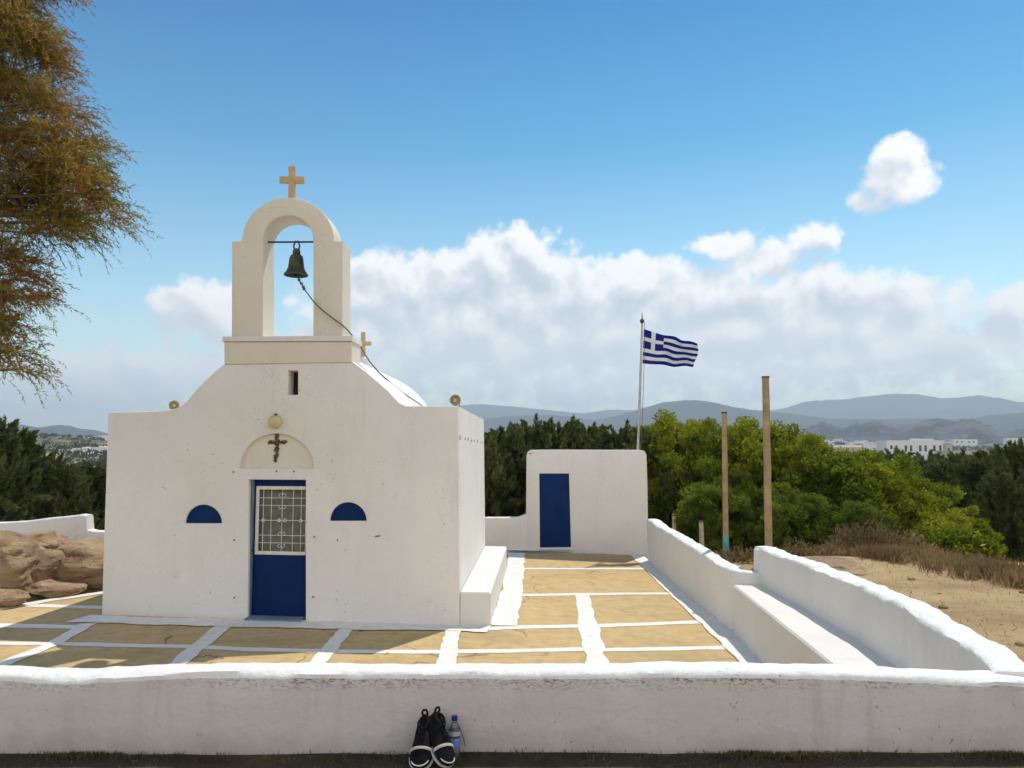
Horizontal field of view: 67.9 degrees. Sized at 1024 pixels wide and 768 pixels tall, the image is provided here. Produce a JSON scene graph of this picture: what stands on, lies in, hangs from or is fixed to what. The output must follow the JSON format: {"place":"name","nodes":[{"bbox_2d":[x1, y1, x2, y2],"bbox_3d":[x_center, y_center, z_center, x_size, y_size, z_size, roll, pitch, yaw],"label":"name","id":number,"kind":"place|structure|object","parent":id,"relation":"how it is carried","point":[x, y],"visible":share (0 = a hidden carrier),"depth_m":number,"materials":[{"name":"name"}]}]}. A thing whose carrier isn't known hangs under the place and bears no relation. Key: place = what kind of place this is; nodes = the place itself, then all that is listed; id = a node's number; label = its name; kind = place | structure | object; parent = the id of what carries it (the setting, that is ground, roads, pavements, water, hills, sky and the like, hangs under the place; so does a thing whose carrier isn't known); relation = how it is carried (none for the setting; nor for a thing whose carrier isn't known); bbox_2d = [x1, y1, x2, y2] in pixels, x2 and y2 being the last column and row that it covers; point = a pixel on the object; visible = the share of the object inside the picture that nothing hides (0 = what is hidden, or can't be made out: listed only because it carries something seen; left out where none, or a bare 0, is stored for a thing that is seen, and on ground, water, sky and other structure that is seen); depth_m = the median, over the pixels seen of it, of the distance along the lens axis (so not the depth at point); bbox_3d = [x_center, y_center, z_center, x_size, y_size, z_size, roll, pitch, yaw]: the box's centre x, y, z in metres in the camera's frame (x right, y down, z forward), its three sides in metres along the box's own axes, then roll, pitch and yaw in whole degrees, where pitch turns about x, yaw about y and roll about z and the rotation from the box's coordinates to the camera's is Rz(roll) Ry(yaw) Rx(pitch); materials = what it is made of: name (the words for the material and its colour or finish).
{"place":"outdoors","nodes":[
{"label":"outdoors","id":0,"kind":"place"},
{"bbox_2d":[6,424,107,436],"bbox_3d":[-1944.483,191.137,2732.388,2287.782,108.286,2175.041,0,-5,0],"label":"hills","id":1,"kind":"structure","parent":0,"point":[64,430],"depth_m":2670.66,"materials":[{"name":"grey"}]},
{"bbox_2d":[0,554,738,667],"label":"terrace floor","id":2,"kind":"structure","parent":0,"point":[553,610],"depth_m":9.15,"materials":[{"name":"beige stone"}]},
{"bbox_2d":[0,550,761,665],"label":"painted lines","id":3,"kind":"object","parent":2,"relation":"on","point":[588,626],"visible":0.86,"depth_m":9.56,"materials":[{"name":"white paint"}]},
{"bbox_2d":[0,436,1023,767],"bbox_3d":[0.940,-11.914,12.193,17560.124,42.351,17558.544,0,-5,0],"label":"ground","id":4,"kind":"structure","parent":0,"point":[956,592],"depth_m":3.94,"materials":[{"name":"beige soil"}]},
{"bbox_2d":[0,589,30,606],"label":"rock","id":5,"kind":"object","parent":4,"relation":"on","point":[11,597],"visible":0.98,"depth_m":10.75,"materials":[{"name":"stone"}]},
{"bbox_2d":[0,530,47,590],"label":"rock","id":6,"kind":"object","parent":4,"relation":"on","point":[20,556],"visible":0.61,"depth_m":11.39,"materials":[{"name":"stone"}]},
{"bbox_2d":[0,415,52,521],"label":"juniper tree","id":7,"kind":"object","parent":4,"relation":"on","point":[14,450],"visible":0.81,"depth_m":18.44,"materials":[{"name":"green plant"}]},
{"bbox_2d":[0,426,60,521],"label":"juniper tree","id":8,"kind":"object","parent":4,"relation":"on","point":[29,440],"visible":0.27,"depth_m":19.30,"materials":[{"name":"green plant"}]},
{"bbox_2d":[0,447,75,511],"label":"juniper tree","id":9,"kind":"object","parent":4,"relation":"on","point":[58,462],"visible":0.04,"depth_m":21.01,"materials":[{"name":"green plant"}]},
{"bbox_2d":[25,530,70,551],"bbox_3d":[-7.954,2.741,12.746,0.789,0.550,1.456,0,-5,0],"label":"rock","id":10,"kind":"object","parent":4,"relation":"on","point":[51,540],"visible":0.39,"depth_m":12.65,"materials":[{"name":"stone"}]},
{"bbox_2d":[0,514,104,543],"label":"garden wall","id":11,"kind":"structure","parent":4,"relation":"on","point":[73,528],"depth_m":13.91,"materials":[{"name":"white paint"}]},
{"bbox_2d":[12,460,100,529],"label":"juniper tree","id":12,"kind":"object","parent":4,"relation":"on","point":[75,481],"visible":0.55,"depth_m":19.67,"materials":[{"name":"green plant"}]},
{"bbox_2d":[27,578,87,598],"bbox_3d":[-7.082,3.181,11.765,0.970,0.305,0.924,0,-5,0],"label":"rock","id":13,"kind":"object","parent":4,"relation":"on","point":[52,588],"visible":0.85,"depth_m":11.52,"materials":[{"name":"stone"}]},
{"bbox_2d":[31,550,64,580],"bbox_3d":[-7.435,2.939,12.147,0.615,0.529,1.066,0,-5,0],"label":"rock","id":14,"kind":"object","parent":13,"relation":"on","point":[47,566],"visible":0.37,"depth_m":11.87,"materials":[{"name":"stone"}]},
{"bbox_2d":[54,536,103,589],"bbox_3d":[-6.981,3.085,12.656,1.253,1.009,1.478,0,-5,0],"label":"rock","id":15,"kind":"object","parent":4,"relation":"on","point":[83,561],"visible":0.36,"depth_m":12.13,"materials":[{"name":"stone"}]},
{"bbox_2d":[0,0,163,407],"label":"tamarisk tree","id":16,"kind":"object","parent":4,"relation":"on","point":[58,156],"visible":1,"depth_m":6.01,"materials":[{"name":"feathery leaves"},{"name":"bark"}]},
{"bbox_2d":[72,447,94,453],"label":"town house","id":17,"kind":"structure","parent":4,"relation":"on","point":[77,449],"depth_m":468.29,"materials":[{"name":"white paint"}]},
{"bbox_2d":[61,460,106,529],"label":"juniper tree","id":18,"kind":"object","parent":4,"relation":"on","point":[99,480],"visible":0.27,"depth_m":21.15,"materials":[{"name":"green plant"}]},
{"bbox_2d":[89,466,106,529],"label":"juniper tree","id":19,"kind":"object","parent":4,"relation":"on","point":[101,500],"visible":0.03,"depth_m":21.16,"materials":[{"name":"green plant"}]},
{"bbox_2d":[91,446,106,453],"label":"town house","id":20,"kind":"structure","parent":4,"relation":"on","point":[100,448],"depth_m":488.20,"materials":[{"name":"white paint"}]},
{"bbox_2d":[92,436,107,439],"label":"town house","id":21,"kind":"structure","parent":4,"relation":"on","point":[105,437],"depth_m":848.08,"materials":[{"name":"white paint"}]},
{"bbox_2d":[102,166,506,624],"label":"chapel","id":22,"kind":"structure","parent":4,"relation":"on","point":[325,472],"depth_m":10.17,"materials":[{"name":"white paint"}]},
{"bbox_2d":[169,400,179,408],"bbox_3d":[-4.716,0.310,10.588,0.143,0.156,0.138,3,-6,-31],"label":"loudspeaker","id":23,"kind":"object","parent":22,"relation":"attached to","point":[173,404],"visible":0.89,"depth_m":10.55,"materials":[{"name":"plastic"}]},
{"bbox_2d":[251,480,305,616],"bbox_3d":[-3.112,2.219,10.168,0.764,1.846,0.117,0,-5,5],"label":"door","id":24,"kind":"structure","parent":22,"relation":"in","point":[279,539],"depth_m":10.17,"materials":[{"name":"blue paint"}]},
{"bbox_2d":[293,372,297,394],"bbox_3d":[-2.928,0.003,10.451,0.148,0.329,0.040,-1,-5,8],"label":"slit window","id":25,"kind":"structure","parent":22,"relation":"in","point":[295,392],"depth_m":10.44,"materials":[{"name":"black"}]},
{"bbox_2d":[284,240,307,277],"bbox_3d":[-2.992,-1.732,10.546,0.331,0.529,0.332,0,-5,0],"label":"bell","id":26,"kind":"object","parent":22,"relation":"hanging from","point":[295,268],"visible":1,"depth_m":10.47,"materials":[{"name":"grey metal"}]},
{"bbox_2d":[297,275,422,405],"bbox_3d":[-2.224,-0.572,11.600,0.789,1.686,3.017,-1,-5,17],"label":"bell rope","id":27,"kind":"object","parent":26,"relation":"hanging from","point":[303,286],"visible":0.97,"depth_m":10.43,"materials":[{"name":"black fabric"}]},
{"bbox_2d":[449,394,460,406],"bbox_3d":[-0.772,0.227,10.036,0.159,0.173,0.152,2,-5,-26],"label":"loudspeaker","id":28,"kind":"object","parent":22,"relation":"attached to","point":[454,399],"visible":0.98,"depth_m":9.99,"materials":[{"name":"plastic"}]},
{"bbox_2d":[409,709,433,767],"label":"sports shoe","id":29,"kind":"object","parent":4,"relation":"on","point":[421,749],"visible":0.93,"depth_m":3.80,"materials":[{"name":"black fabric"}]},
{"bbox_2d":[428,706,454,767],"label":"sports shoe","id":30,"kind":"object","parent":4,"relation":"on","point":[443,754],"visible":1,"depth_m":3.82,"materials":[{"name":"black fabric"}]},
{"bbox_2d":[448,715,460,757],"bbox_3d":[-0.299,1.830,3.947,0.063,0.206,0.063,0,-5,0],"label":"water bottle","id":31,"kind":"object","parent":4,"relation":"on","point":[454,731],"visible":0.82,"depth_m":3.93,"materials":[{"name":"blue plastic"}]},
{"bbox_2d":[484,428,525,516],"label":"juniper tree","id":32,"kind":"object","parent":4,"relation":"on","point":[492,446],"visible":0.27,"depth_m":18.43,"materials":[{"name":"green plant"}]},
{"bbox_2d":[485,424,532,516],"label":"juniper tree","id":33,"kind":"object","parent":4,"relation":"on","point":[517,442],"visible":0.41,"depth_m":19.04,"materials":[{"name":"green plant"}]},
{"bbox_2d":[0,661,1023,754],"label":"parapet wall","id":34,"kind":"structure","parent":4,"relation":"on","point":[665,707],"depth_m":4.01,"materials":[{"name":"white paint"}]},
{"bbox_2d":[1,748,1023,767],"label":"weeds","id":35,"kind":"object","parent":4,"relation":"on","point":[93,754],"visible":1,"depth_m":3.93,"materials":[{"name":"green plant"}]},
{"bbox_2d":[17,432,1016,511],"bbox_3d":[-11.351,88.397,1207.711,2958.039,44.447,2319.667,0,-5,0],"label":"distant scrub","id":36,"kind":"object","parent":4,"relation":"on","point":[83,455],"visible":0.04,"depth_m":493.29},
{"bbox_2d":[500,413,580,515],"bbox_3d":[0.602,2.759,20.220,2.684,4.082,2.855,3,-5,-29],"label":"juniper tree","id":37,"kind":"object","parent":4,"relation":"on","point":[530,435],"visible":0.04,"depth_m":19.75,"materials":[{"name":"green plant"}]},
{"bbox_2d":[515,415,591,503],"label":"juniper tree","id":38,"kind":"object","parent":4,"relation":"on","point":[571,430],"visible":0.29,"depth_m":19.53,"materials":[{"name":"green plant"}]},
{"bbox_2d":[526,450,647,558],"bbox_3d":[1.593,2.678,17.578,2.564,2.313,3.110,0,-5,0],"label":"storage hut","id":39,"kind":"object","parent":4,"relation":"on","point":[586,501],"visible":0.94,"depth_m":16.43,"materials":[{"name":"white paint"}]},
{"bbox_2d":[485,513,526,553],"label":"wall","id":40,"kind":"structure","parent":39,"relation":"attached to","point":[510,533],"depth_m":16.79,"materials":[{"name":"white paint"}]},
{"bbox_2d":[539,474,570,546],"bbox_3d":[0.943,2.777,16.680,0.716,1.612,0.043,-2,-5,18],"label":"door","id":41,"kind":"structure","parent":39,"relation":"in","point":[554,488],"depth_m":16.66,"materials":[{"name":"blue paint"}]},
{"bbox_2d":[637,316,644,449],"bbox_3d":[2.885,0.048,17.056,0.225,3.374,0.097,0,-5,0],"label":"flagpole","id":42,"kind":"object","parent":39,"relation":"attached to","point":[639,399],"visible":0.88,"depth_m":17.03,"materials":[{"name":"metal"}]},
{"bbox_2d":[643,329,697,366],"bbox_3d":[3.564,-0.810,17.200,1.253,0.858,0.271,0,-5,0],"label":"flag","id":43,"kind":"object","parent":42,"relation":"attached to","point":[671,351],"visible":1,"depth_m":17.16,"materials":[{"name":"blue fabric"}]},
{"bbox_2d":[567,421,611,449],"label":"juniper tree","id":44,"kind":"object","parent":4,"relation":"on","point":[596,429],"visible":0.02,"depth_m":20.18,"materials":[{"name":"green plant"}]},
{"bbox_2d":[580,419,655,477],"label":"juniper tree","id":45,"kind":"object","parent":4,"relation":"on","point":[605,438],"visible":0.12,"depth_m":19.56,"materials":[{"name":"green plant"}]},
{"bbox_2d":[618,422,683,521],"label":"juniper tree","id":46,"kind":"object","parent":4,"relation":"on","point":[644,442],"visible":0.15,"depth_m":18.52,"materials":[{"name":"green plant"}]},
{"bbox_2d":[615,417,709,523],"bbox_3d":[3.762,2.652,19.299,3.464,3.806,3.290,0,-5,0],"label":"broadleaf tree","id":47,"kind":"object","parent":4,"relation":"on","point":[650,430],"visible":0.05,"depth_m":18.79,"materials":[{"name":"green plant"}]},
{"bbox_2d":[672,515,675,529],"bbox_3d":[3.374,3.140,15.792,0.095,0.837,0.093,0,-5,0],"label":"wooden stake","id":48,"kind":"object","parent":4,"relation":"on","point":[673,523],"visible":0.41,"depth_m":15.78,"materials":[{"name":"grey wood"}]},
{"bbox_2d":[648,468,701,537],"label":"juniper tree","id":49,"kind":"object","parent":4,"relation":"on","point":[666,509],"visible":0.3,"depth_m":16.97,"materials":[{"name":"green plant"}]},
{"bbox_2d":[647,408,751,533],"bbox_3d":[4.403,2.517,18.060,3.374,3.910,3.254,-3,-6,33],"label":"broadleaf tree","id":50,"kind":"object","parent":4,"relation":"on","point":[691,435],"visible":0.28,"depth_m":17.45,"materials":[{"name":"green plant"}]},
{"bbox_2d":[699,521,703,545],"bbox_3d":[3.570,3.071,14.293,0.101,0.975,0.097,0,-5,0],"label":"wooden stake","id":51,"kind":"object","parent":4,"relation":"on","point":[701,534],"visible":0.47,"depth_m":14.28,"materials":[{"name":"grey wood"}]},
{"bbox_2d":[647,519,760,630],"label":"parapet wall","id":52,"kind":"structure","parent":4,"relation":"on","point":[705,577],"depth_m":11.06,"materials":[{"name":"white paint"}]},
{"bbox_2d":[671,469,763,556],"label":"broadleaf tree","id":53,"kind":"object","parent":4,"relation":"on","point":[702,495],"visible":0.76,"depth_m":15.52,"materials":[{"name":"green plant"}]},
{"bbox_2d":[721,412,728,555],"bbox_3d":[3.309,1.763,11.794,0.124,2.659,0.096,0,-5,0],"label":"wooden post","id":54,"kind":"object","parent":4,"relation":"on","point":[725,483],"visible":0.82,"depth_m":11.78,"materials":[{"name":"brown wood"}]},
{"bbox_2d":[669,414,798,552],"bbox_3d":[5.216,2.528,17.447,3.627,3.730,3.819,-3,-6,29],"label":"broadleaf tree","id":55,"kind":"object","parent":4,"relation":"on","point":[741,434],"visible":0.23,"depth_m":16.46,"materials":[{"name":"green plant"}]},
{"bbox_2d":[714,545,753,564],"bbox_3d":[3.191,2.422,10.766,0.884,0.292,0.803,0,-5,0],"label":"dry shrub","id":56,"kind":"object","parent":4,"relation":"on","point":[742,556],"visible":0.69,"depth_m":10.67,"materials":[{"name":"brown plant"}]},
{"bbox_2d":[762,376,772,546],"bbox_3d":[3.639,1.331,10.826,0.139,2.894,0.112,0,-5,0],"label":"wooden post","id":57,"kind":"object","parent":4,"relation":"on","point":[767,465],"visible":0.84,"depth_m":10.81,"materials":[{"name":"brown wood"}]},
{"bbox_2d":[741,481,838,549],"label":"broadleaf tree","id":58,"kind":"object","parent":4,"relation":"on","point":[787,512],"visible":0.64,"depth_m":15.07,"materials":[{"name":"green plant"}]},
{"bbox_2d":[728,423,857,550],"bbox_3d":[6.224,2.590,17.009,3.216,3.520,3.102,2,-5,-27],"label":"broadleaf tree","id":59,"kind":"object","parent":4,"relation":"on","point":[800,440],"visible":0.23,"depth_m":16.41,"materials":[{"name":"green plant"}]},
{"bbox_2d":[779,537,820,554],"bbox_3d":[4.802,2.797,12.711,0.920,0.484,1.021,0,-5,0],"label":"dry shrub","id":60,"kind":"object","parent":4,"relation":"on","point":[796,546],"visible":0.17,"depth_m":12.72,"materials":[{"name":"brown plant"}]},
{"bbox_2d":[733,585,895,667],"bbox_3d":[2.774,2.573,6.682,0.497,0.693,5.097,0,-5,4],"label":"wall bench","id":61,"kind":"object","parent":4,"relation":"on","point":[770,626],"depth_m":7.33,"materials":[{"name":"white paint"}]},
{"bbox_2d":[826,441,841,444],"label":"town house","id":62,"kind":"structure","parent":4,"relation":"on","point":[832,442],"depth_m":1395.91,"materials":[{"name":"white paint"}]},
{"bbox_2d":[806,556,871,575],"bbox_3d":[4.223,2.477,10.224,1.016,0.280,1.199,-1,-5,7],"label":"rock","id":63,"kind":"object","parent":4,"relation":"on","point":[852,566],"visible":0.42,"depth_m":9.90,"materials":[{"name":"stone"}]},
{"bbox_2d":[780,440,910,544],"bbox_3d":[7.079,2.707,16.478,3.185,3.103,3.354,3,-6,-31],"label":"broadleaf tree","id":64,"kind":"object","parent":4,"relation":"on","point":[840,463],"visible":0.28,"depth_m":15.91,"materials":[{"name":"green plant"}]},
{"bbox_2d":[825,447,866,455],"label":"town house","id":65,"kind":"structure","parent":4,"relation":"on","point":[852,448],"depth_m":328.75,"materials":[{"name":"white paint"}]},
{"bbox_2d":[829,445,872,449],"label":"town house","id":66,"kind":"structure","parent":4,"relation":"on","point":[869,447],"depth_m":330.88,"materials":[{"name":"white paint"}]},
{"bbox_2d":[845,442,862,444],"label":"town house","id":67,"kind":"structure","parent":4,"relation":"on","point":[851,443],"depth_m":1096.78,"materials":[{"name":"white paint"}]},
{"bbox_2d":[813,498,903,546],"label":"broadleaf tree","id":68,"kind":"object","parent":4,"relation":"on","point":[852,509],"visible":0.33,"depth_m":14.61,"materials":[{"name":"green plant"}]},
{"bbox_2d":[816,514,920,554],"bbox_3d":[5.769,2.530,12.372,1.663,0.782,1.581,3,-6,-30],"label":"dry shrub","id":69,"kind":"object","parent":4,"relation":"on","point":[842,539],"visible":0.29,"depth_m":12.40,"materials":[{"name":"brown plant"}]},
{"bbox_2d":[868,442,875,447],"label":"town house","id":70,"kind":"structure","parent":4,"relation":"on","point":[873,444],"depth_m":1096.66,"materials":[{"name":"white paint"}]},
{"bbox_2d":[830,453,940,537],"bbox_3d":[7.751,2.819,16.042,2.574,2.767,2.668,0,-5,2],"label":"broadleaf tree","id":71,"kind":"object","parent":4,"relation":"on","point":[884,469],"visible":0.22,"depth_m":15.49,"materials":[{"name":"green plant"}]},
{"bbox_2d":[754,546,1023,675],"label":"parapet wall","id":72,"kind":"structure","parent":4,"relation":"on","point":[896,629],"depth_m":6.03,"materials":[{"name":"white paint"}]},
{"bbox_2d":[879,449,901,454],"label":"town house","id":73,"kind":"structure","parent":4,"relation":"on","point":[890,450],"depth_m":398.48,"materials":[{"name":"white paint"}]},
{"bbox_2d":[869,447,914,461],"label":"conifer tree","id":74,"kind":"object","parent":4,"relation":"on","point":[897,451],"visible":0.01,"depth_m":51.24,"materials":[{"name":"green plant"}]},
{"bbox_2d":[781,542,1023,589],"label":"dry undergrowth","id":75,"kind":"object","parent":4,"relation":"on","point":[974,567],"visible":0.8,"depth_m":10.17,"materials":[{"name":"brown plant"}]},
{"bbox_2d":[876,529,941,550],"bbox_3d":[6.237,2.556,12.060,1.045,0.552,1.043,-1,-5,15],"label":"dry shrub","id":76,"kind":"object","parent":4,"relation":"on","point":[920,543],"visible":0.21,"depth_m":11.98,"materials":[{"name":"brown plant"}]},
{"bbox_2d":[889,455,928,487],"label":"conifer tree","id":77,"kind":"object","parent":4,"relation":"on","point":[917,464],"visible":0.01,"depth_m":29.48,"materials":[{"name":"green plant"}]},
{"bbox_2d":[876,439,943,459],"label":"town house","id":78,"kind":"structure","parent":4,"relation":"on","point":[922,447],"depth_m":418.68,"materials":[{"name":"white paint"}]},
{"bbox_2d":[860,476,992,538],"bbox_3d":[8.312,2.998,15.568,2.650,2.219,2.517,0,-5,-2],"label":"broadleaf tree","id":79,"kind":"object","parent":4,"relation":"on","point":[922,500],"visible":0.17,"depth_m":15.28,"materials":[{"name":"green plant"}]},
{"bbox_2d":[900,518,954,551],"bbox_3d":[7.035,2.865,12.658,0.997,1.216,0.968,0,-5,0],"label":"bush","id":80,"kind":"object","parent":4,"relation":"on","point":[929,533],"visible":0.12,"depth_m":12.70,"materials":[{"name":"green plant"}]},
{"bbox_2d":[914,449,944,473],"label":"conifer tree","id":81,"kind":"object","parent":4,"relation":"on","point":[930,457],"visible":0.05,"depth_m":43.28,"materials":[{"name":"green plant"}]},
{"bbox_2d":[920,458,960,505],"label":"conifer tree","id":82,"kind":"object","parent":4,"relation":"on","point":[939,471],"visible":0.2,"depth_m":25.63,"materials":[{"name":"green plant"}]},
{"bbox_2d":[902,507,980,555],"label":"broadleaf tree","id":83,"kind":"object","parent":4,"relation":"on","point":[955,516],"visible":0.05,"depth_m":14.71,"materials":[{"name":"green plant"}]},
{"bbox_2d":[938,604,947,608],"bbox_3d":[4.309,2.229,7.599,0.091,0.052,0.087,0,-5,0],"label":"stone","id":84,"kind":"object","parent":4,"relation":"on","point":[942,606],"visible":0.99,"depth_m":7.57,"materials":[{"name":"stone"}]},
{"bbox_2d":[943,444,951,457],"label":"town house","id":85,"kind":"structure","parent":4,"relation":"on","point":[947,447],"depth_m":380.76,"materials":[{"name":"beige paint"}]},
{"bbox_2d":[941,484,974,517],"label":"conifer tree","id":86,"kind":"object","parent":4,"relation":"on","point":[965,501],"visible":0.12,"depth_m":20.56,"materials":[{"name":"green plant"}]},
{"bbox_2d":[941,448,977,467],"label":"conifer tree","id":87,"kind":"object","parent":4,"relation":"on","point":[953,458],"visible":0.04,"depth_m":39.83,"materials":[{"name":"green plant"}]},
{"bbox_2d":[936,451,988,458],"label":"town house","id":88,"kind":"structure","parent":4,"relation":"on","point":[966,452],"depth_m":378.51,"materials":[{"name":"white paint"}]},
{"bbox_2d":[949,439,977,445],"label":"town house","id":89,"kind":"structure","parent":4,"relation":"on","point":[965,442],"depth_m":1296.20,"materials":[{"name":"white paint"}]},
{"bbox_2d":[926,518,1008,560],"bbox_3d":[7.416,2.779,12.377,1.169,1.235,1.296,-3,-6,31],"label":"bush","id":90,"kind":"object","parent":4,"relation":"on","point":[978,536],"visible":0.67,"depth_m":12.24,"materials":[{"name":"green plant"}]},
{"bbox_2d":[948,455,1009,561],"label":"conifer tree","id":91,"kind":"object","parent":4,"relation":"on","point":[971,470],"visible":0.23,"depth_m":24.15,"materials":[{"name":"green plant"}]},
{"bbox_2d":[968,470,1019,560],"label":"conifer tree","id":92,"kind":"object","parent":4,"relation":"on","point":[1000,496],"visible":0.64,"depth_m":19.07,"materials":[{"name":"green plant"}]},
{"bbox_2d":[971,446,1017,479],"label":"conifer tree","id":93,"kind":"object","parent":4,"relation":"on","point":[980,454],"visible":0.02,"depth_m":35.93,"materials":[{"name":"green plant"}]},
{"bbox_2d":[976,437,1023,543],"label":"conifer tree","id":94,"kind":"object","parent":4,"relation":"on","point":[1009,460],"visible":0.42,"depth_m":22.13,"materials":[{"name":"green plant"}]},
{"bbox_2d":[1001,469,1023,562],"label":"conifer tree","id":95,"kind":"object","parent":4,"relation":"on","point":[1019,517],"visible":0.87,"depth_m":18.50,"materials":[{"name":"green plant"}]},
{"bbox_2d":[1003,438,1023,443],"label":"town house","id":96,"kind":"structure","parent":4,"relation":"on","point":[1007,439],"depth_m":1496.27,"materials":[{"name":"white paint"}]},
{"bbox_2d":[1015,641,1023,646],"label":"stone","id":97,"kind":"object","parent":4,"relation":"on","point":[1019,643],"visible":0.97,"depth_m":6.18,"materials":[{"name":"stone"}]},
{"bbox_2d":[0,0,1023,432],"label":"sky","id":98,"kind":"structure","parent":0,"point":[824,199],"materials":[{"name":"blue"}]},
{"bbox_2d":[460,394,1023,419],"bbox_3d":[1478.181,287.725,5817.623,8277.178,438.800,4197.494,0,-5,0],"label":"hills","id":99,"kind":"structure","parent":0,"point":[900,406],"depth_m":5566.13,"materials":[{"name":"grey"}]},
{"bbox_2d":[483,400,1023,436],"bbox_3d":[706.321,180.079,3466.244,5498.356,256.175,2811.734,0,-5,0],"label":"hills","id":100,"kind":"structure","parent":0,"point":[685,410],"depth_m":3475.58,"materials":[{"name":"grey"}]},
{"bbox_2d":[791,418,1023,443],"bbox_3d":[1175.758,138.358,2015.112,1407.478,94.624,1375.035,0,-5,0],"label":"hills","id":101,"kind":"structure","parent":0,"point":[945,430],"depth_m":1850.17,"materials":[{"name":"grey"}]},
{"bbox_2d":[801,555,1022,646],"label":"sparse dry grass","id":102,"kind":"structure","parent":0,"point":[953,597],"depth_m":8.26,"materials":[{"name":"plant"}]}
]}

